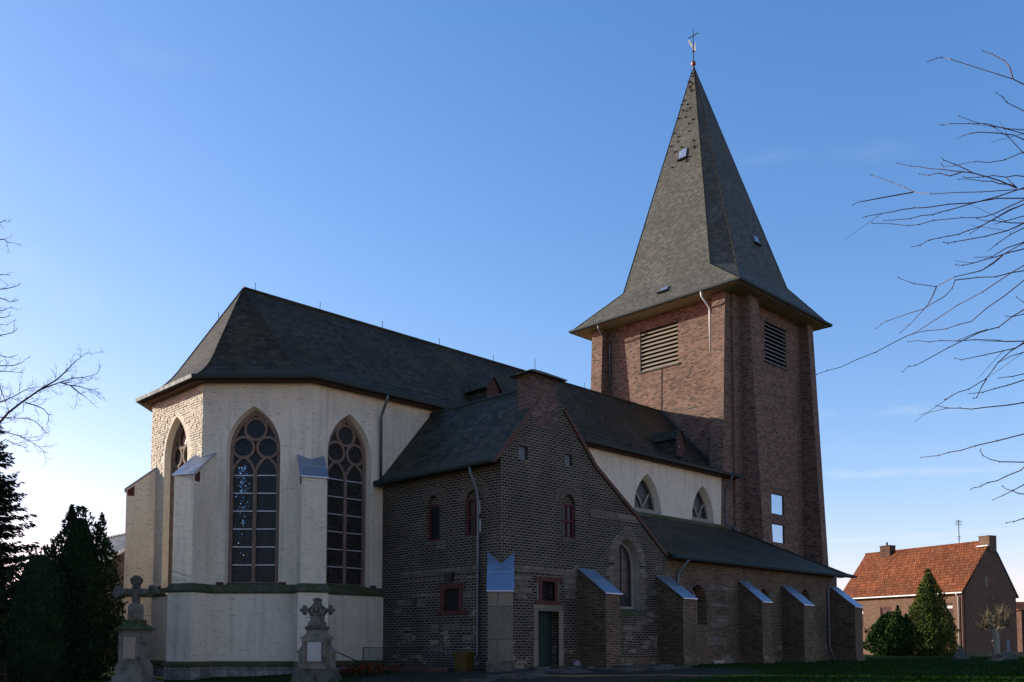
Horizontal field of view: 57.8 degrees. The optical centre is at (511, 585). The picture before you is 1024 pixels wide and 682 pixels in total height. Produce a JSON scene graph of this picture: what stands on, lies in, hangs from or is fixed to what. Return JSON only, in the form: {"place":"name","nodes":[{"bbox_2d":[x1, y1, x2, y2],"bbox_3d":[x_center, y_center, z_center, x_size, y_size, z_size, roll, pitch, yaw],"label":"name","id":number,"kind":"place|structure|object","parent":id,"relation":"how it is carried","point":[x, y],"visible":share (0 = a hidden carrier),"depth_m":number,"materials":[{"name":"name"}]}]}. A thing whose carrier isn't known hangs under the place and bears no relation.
{"place":"outdoors","nodes":[
{"label":"outdoors","id":0,"kind":"place"},
{"bbox_2d":[0,0,1023,601],"label":"sky","id":1,"kind":"structure","parent":0,"point":[479,177],"materials":[{"name":"blue"}]},
{"bbox_2d":[64,654,1023,681],"bbox_3d":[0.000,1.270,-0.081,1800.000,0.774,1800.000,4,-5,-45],"label":"ground","id":2,"kind":"structure","parent":0,"point":[594,675],"depth_m":32.08,"materials":[{"name":"green plant"}]},
{"bbox_2d":[0,660,7,681],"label":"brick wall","id":3,"kind":"structure","parent":2,"relation":"on","point":[2,673],"depth_m":34.32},
{"bbox_2d":[0,425,42,659],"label":"conifer","id":4,"kind":"object","parent":2,"relation":"on","point":[6,506],"visible":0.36,"depth_m":38.10,"materials":[{"name":"green plant"}]},
{"bbox_2d":[0,544,101,681],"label":"conifer","id":5,"kind":"object","parent":2,"relation":"on","point":[36,642],"visible":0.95,"depth_m":34.31,"materials":[{"name":"green plant"}]},
{"bbox_2d":[0,219,104,468],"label":"bare tree","id":6,"kind":"object","parent":2,"relation":"on","point":[45,386],"visible":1,"depth_m":32.17,"materials":[{"name":"brown plant"}]},
{"bbox_2d":[44,504,128,680],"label":"conifer","id":7,"kind":"object","parent":2,"relation":"on","point":[81,564],"visible":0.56,"depth_m":36.54,"materials":[{"name":"green plant"}]},
{"bbox_2d":[98,533,124,659],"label":"gabled house","id":8,"kind":"structure","parent":2,"relation":"on","point":[117,541],"depth_m":58.22,"materials":[{"name":"brick"}]},
{"bbox_2d":[108,575,163,681],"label":"stone cross","id":9,"kind":"object","parent":2,"relation":"on","point":[134,631],"visible":1,"depth_m":32.66,"materials":[{"name":"grey stone"}]},
{"bbox_2d":[290,598,341,681],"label":"memorial","id":10,"kind":"object","parent":2,"relation":"on","point":[316,651],"visible":1,"depth_m":32.20,"materials":[{"name":"stone"}]},
{"bbox_2d":[338,652,366,665],"bbox_3d":[-6.477,3.109,36.278,1.771,1.222,0.143,3,-4,-35],"label":"handrail","id":11,"kind":"object","parent":2,"relation":"on","point":[351,658],"visible":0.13,"depth_m":36.39,"materials":[{"name":"black metal"}]},
{"bbox_2d":[336,658,418,678],"bbox_3d":[-5.352,3.104,34.785,4.665,0.791,5.434,1,-4,-9],"label":"flower bed","id":12,"kind":"object","parent":2,"relation":"on","point":[357,672],"visible":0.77,"depth_m":34.37,"materials":[{"name":"green plant"}]},
{"bbox_2d":[359,665,447,671],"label":"kerb wall","id":13,"kind":"structure","parent":2,"relation":"on","point":[428,668],"depth_m":35.26,"materials":[{"name":"stone"}]},
{"bbox_2d":[362,647,444,666],"bbox_3d":[-4.313,3.063,36.170,0.038,1.300,5.144,4,-5,-45],"label":"iron railing","id":14,"kind":"object","parent":13,"relation":"on","point":[363,654],"visible":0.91,"depth_m":35.85,"materials":[{"name":"black metal"}]},
{"bbox_2d":[120,31,864,679],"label":"church","id":15,"kind":"structure","parent":2,"relation":"on","point":[654,495],"depth_m":40.45,"materials":[{"name":"brick"}]},
{"bbox_2d":[168,423,186,585],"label":"window","id":16,"kind":"structure","parent":15,"relation":"in","point":[179,448],"depth_m":40.35,"materials":[{"name":"black glass"}]},
{"bbox_2d":[228,411,279,582],"bbox_3d":[-10.597,-3.586,38.208,2.130,7.282,0.160,0,-4,0],"label":"window","id":17,"kind":"structure","parent":15,"relation":"in","point":[254,486],"depth_m":38.22,"materials":[{"name":"black glass"}]},
{"bbox_2d":[326,418,365,585],"bbox_3d":[-7.123,-3.508,39.428,2.130,7.282,0.160,4,-5,-45],"label":"window","id":18,"kind":"structure","parent":15,"relation":"in","point":[346,482],"depth_m":39.50,"materials":[{"name":"black glass"}]},
{"bbox_2d":[426,496,439,543],"bbox_3d":[-3.170,-2.704,37.971,0.205,2.000,0.840,4,-5,-45],"label":"window","id":19,"kind":"structure","parent":15,"relation":"in","point":[434,508],"depth_m":38.08,"materials":[{"name":"black glass"}]},
{"bbox_2d":[436,583,466,614],"bbox_3d":[-2.361,0.555,36.902,0.145,1.200,1.840,4,-5,-45],"label":"window","id":20,"kind":"structure","parent":15,"relation":"in","point":[451,599],"depth_m":36.99,"materials":[{"name":"red stone"}]},
{"bbox_2d":[464,490,481,538],"bbox_3d":[-1.466,-2.808,36.256,0.205,1.930,0.980,4,-5,-45],"label":"window","id":21,"kind":"structure","parent":15,"relation":"in","point":[472,501],"depth_m":36.42,"materials":[{"name":"glass"}]},
{"bbox_2d":[538,611,551,665],"bbox_3d":[1.182,2.122,36.880,1.194,2.150,0.100,4,-5,-45],"label":"door","id":22,"kind":"structure","parent":15,"relation":"in","point":[544,618],"depth_m":37.01,"materials":[{"name":"green paint"}]},
{"bbox_2d":[534,576,561,604],"bbox_3d":[1.359,0.235,36.833,1.570,1.090,0.285,4,-5,-45],"label":"window","id":23,"kind":"structure","parent":15,"relation":"in","point":[543,588],"depth_m":36.90,"materials":[{"name":"red stone"}]},
{"bbox_2d":[562,495,575,540],"bbox_3d":[2.278,-2.774,37.883,0.840,1.910,0.205,4,-5,-45],"label":"window","id":24,"kind":"structure","parent":15,"relation":"in","point":[567,506],"depth_m":37.94,"materials":[{"name":"red paint"}]},
{"bbox_2d":[614,542,642,615],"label":"pointed window","id":25,"kind":"structure","parent":15,"relation":"in","point":[623,565],"depth_m":40.75,"materials":[{"name":"grey glass"}]},
{"bbox_2d":[634,478,660,514],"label":"clerestory window","id":26,"kind":"structure","parent":15,"relation":"in","point":[644,502],"depth_m":54.41,"materials":[{"name":"grey glass"}]},
{"bbox_2d":[691,590,696,622],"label":"pointed window","id":27,"kind":"structure","parent":15,"relation":"in","point":[692,592],"depth_m":44.76,"materials":[{"name":"grey stone"}]},
{"bbox_2d":[692,490,713,523],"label":"clerestory window","id":28,"kind":"structure","parent":15,"relation":"in","point":[699,511],"depth_m":58.44,"materials":[{"name":"grey glass"}]},
{"bbox_2d":[771,493,783,515],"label":"tower window","id":29,"kind":"structure","parent":15,"relation":"in","point":[777,500],"depth_m":64.20,"materials":[{"name":"blue glass"}]},
{"bbox_2d":[772,523,783,543],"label":"tower window","id":30,"kind":"structure","parent":15,"relation":"in","point":[777,529],"depth_m":64.09,"materials":[{"name":"blue glass"}]},
{"bbox_2d":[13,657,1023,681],"bbox_3d":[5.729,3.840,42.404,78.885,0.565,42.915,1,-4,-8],"label":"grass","id":31,"kind":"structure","parent":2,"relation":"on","point":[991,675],"depth_m":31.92,"materials":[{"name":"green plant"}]},
{"bbox_2d":[571,660,580,665],"bbox_3d":[2.571,3.173,37.107,0.400,0.340,0.400,4,-5,-45],"label":"stone ball","id":32,"kind":"object","parent":2,"relation":"on","point":[576,663],"visible":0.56,"depth_m":36.97,"materials":[{"name":"grey stone"}]},
{"bbox_2d":[713,660,724,663],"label":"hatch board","id":33,"kind":"object","parent":2,"relation":"on","point":[719,661],"visible":0.64,"depth_m":44.88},
{"bbox_2d":[863,605,918,655],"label":"bushy conifer","id":34,"kind":"object","parent":2,"relation":"on","point":[884,636],"visible":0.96,"depth_m":72.94,"materials":[{"name":"green plant"}]},
{"bbox_2d":[816,50,1023,523],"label":"bare tree","id":35,"kind":"object","parent":2,"relation":"on","point":[988,199],"visible":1,"depth_m":10.80,"materials":[{"name":"brown plant"}]},
{"bbox_2d":[843,520,1018,654],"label":"brick house","id":36,"kind":"structure","parent":2,"relation":"on","point":[972,579],"depth_m":80.87,"materials":[{"name":"red brick"}]},
{"bbox_2d":[880,607,891,613],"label":"window","id":37,"kind":"structure","parent":36,"relation":"in","point":[884,610],"depth_m":85.32,"materials":[{"name":"grey glass"}]},
{"bbox_2d":[942,603,953,621],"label":"window","id":38,"kind":"structure","parent":36,"relation":"in","point":[950,605],"depth_m":79.22,"materials":[{"name":"white glass"}]},
{"bbox_2d":[1006,640,1010,651],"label":"gravestone","id":39,"kind":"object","parent":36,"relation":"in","point":[1007,641],"depth_m":80.12,"materials":[{"name":"grey stone"}]},
{"bbox_2d":[902,568,962,656],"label":"conical conifer","id":40,"kind":"object","parent":2,"relation":"on","point":[933,633],"visible":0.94,"depth_m":71.93,"materials":[{"name":"green plant"}]},
{"bbox_2d":[952,647,969,659],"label":"gravestone","id":41,"kind":"object","parent":2,"relation":"on","point":[960,653],"visible":0.89,"depth_m":57.90,"materials":[{"name":"stone"}]},
{"bbox_2d":[972,603,1015,656],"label":"pollard tree","id":42,"kind":"object","parent":2,"relation":"on","point":[989,621],"visible":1,"depth_m":69.72,"materials":[{"name":"brown plant"}]},
{"bbox_2d":[966,652,1023,655],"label":"garden wall","id":43,"kind":"structure","parent":2,"relation":"on","point":[987,653],"depth_m":72.64,"materials":[{"name":"brick"}]},
{"bbox_2d":[995,654,1017,659],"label":"gravestone","id":44,"kind":"object","parent":2,"relation":"on","point":[1009,656],"visible":0.75,"depth_m":57.64,"materials":[{"name":"stone"}]},
{"bbox_2d":[1016,602,1023,651],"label":"outbuilding","id":45,"kind":"structure","parent":2,"relation":"on","point":[1020,621],"depth_m":95.19,"materials":[{"name":"brick"}]},
{"bbox_2d":[459,664,691,681],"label":"paved path","id":46,"kind":"structure","parent":0,"point":[540,672],"depth_m":32.70,"materials":[{"name":"grey stone"}]},
{"bbox_2d":[452,651,475,670],"bbox_3d":[-1.808,2.850,34.792,0.560,0.750,0.760,4,-5,-45],"label":"grit bin","id":47,"kind":"object","parent":46,"relation":"on","point":[463,660],"visible":0.9,"depth_m":34.60,"materials":[{"name":"plastic"}]},
{"bbox_2d":[988,658,1000,660],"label":"stone block","id":48,"kind":"structure","parent":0,"point":[993,659],"depth_m":52.24,"materials":[{"name":"grey stone"}]}
]}

